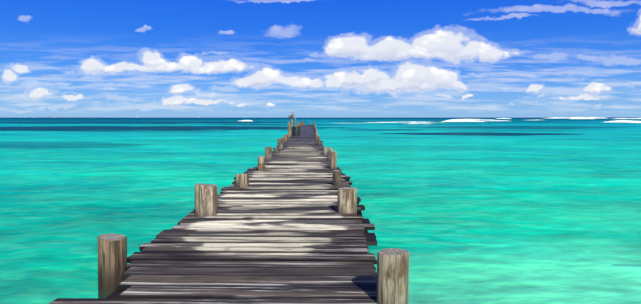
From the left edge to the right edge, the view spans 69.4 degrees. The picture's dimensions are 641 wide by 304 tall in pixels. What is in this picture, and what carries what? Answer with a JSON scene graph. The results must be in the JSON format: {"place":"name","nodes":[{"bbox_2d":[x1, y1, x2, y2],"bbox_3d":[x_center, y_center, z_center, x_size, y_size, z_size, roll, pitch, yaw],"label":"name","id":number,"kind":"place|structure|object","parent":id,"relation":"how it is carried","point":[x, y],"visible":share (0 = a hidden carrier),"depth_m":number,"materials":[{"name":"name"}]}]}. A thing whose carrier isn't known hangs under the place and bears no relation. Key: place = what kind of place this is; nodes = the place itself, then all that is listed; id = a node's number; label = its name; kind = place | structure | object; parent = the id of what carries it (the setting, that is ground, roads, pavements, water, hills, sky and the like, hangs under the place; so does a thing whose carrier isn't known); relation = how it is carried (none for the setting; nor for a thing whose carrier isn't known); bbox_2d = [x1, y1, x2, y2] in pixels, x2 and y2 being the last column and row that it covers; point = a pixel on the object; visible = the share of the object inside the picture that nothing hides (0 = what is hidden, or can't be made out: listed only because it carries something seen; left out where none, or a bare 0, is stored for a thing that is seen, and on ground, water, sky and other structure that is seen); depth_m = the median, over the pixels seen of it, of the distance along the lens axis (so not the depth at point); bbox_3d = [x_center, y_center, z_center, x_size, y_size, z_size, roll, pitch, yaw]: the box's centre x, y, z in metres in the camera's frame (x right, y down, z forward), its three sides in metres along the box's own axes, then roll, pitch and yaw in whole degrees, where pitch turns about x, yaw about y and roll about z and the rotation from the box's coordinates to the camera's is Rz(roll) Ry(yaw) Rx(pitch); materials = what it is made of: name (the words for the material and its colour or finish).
{"place":"outdoors","nodes":[
{"label":"outdoors","id":0,"kind":"place"},
{"bbox_2d":[0,118,640,303],"bbox_3d":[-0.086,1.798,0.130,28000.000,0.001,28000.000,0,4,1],"label":"sea water","id":1,"kind":"structure","parent":0,"point":[529,211],"depth_m":11.01,"materials":[{"name":"teal liquid"}]},
{"bbox_2d":[97,117,409,303],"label":"wooden posts","id":2,"kind":"object","parent":1,"relation":"in","point":[392,285],"visible":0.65,"depth_m":4.59,"materials":[{"name":"brown wood"}]},
{"bbox_2d":[49,125,376,303],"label":"pier deck","id":3,"kind":"structure","parent":2,"relation":"on","point":[280,229],"depth_m":5.27,"materials":[{"name":"grey wood"}]},
{"bbox_2d":[292,126,299,135],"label":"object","id":4,"kind":"object","parent":3,"relation":"on","point":[295,130],"visible":1,"depth_m":37.41,"materials":[{"name":"metal"}]},
{"bbox_2d":[241,117,640,123],"bbox_3d":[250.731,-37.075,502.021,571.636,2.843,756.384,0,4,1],"label":"wave foam","id":5,"kind":"object","parent":1,"relation":"on","point":[464,120],"visible":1,"depth_m":193.25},
{"bbox_2d":[0,0,640,117],"label":"sky","id":6,"kind":"structure","parent":0,"point":[59,58],"materials":[{"name":"blue"}]}
]}

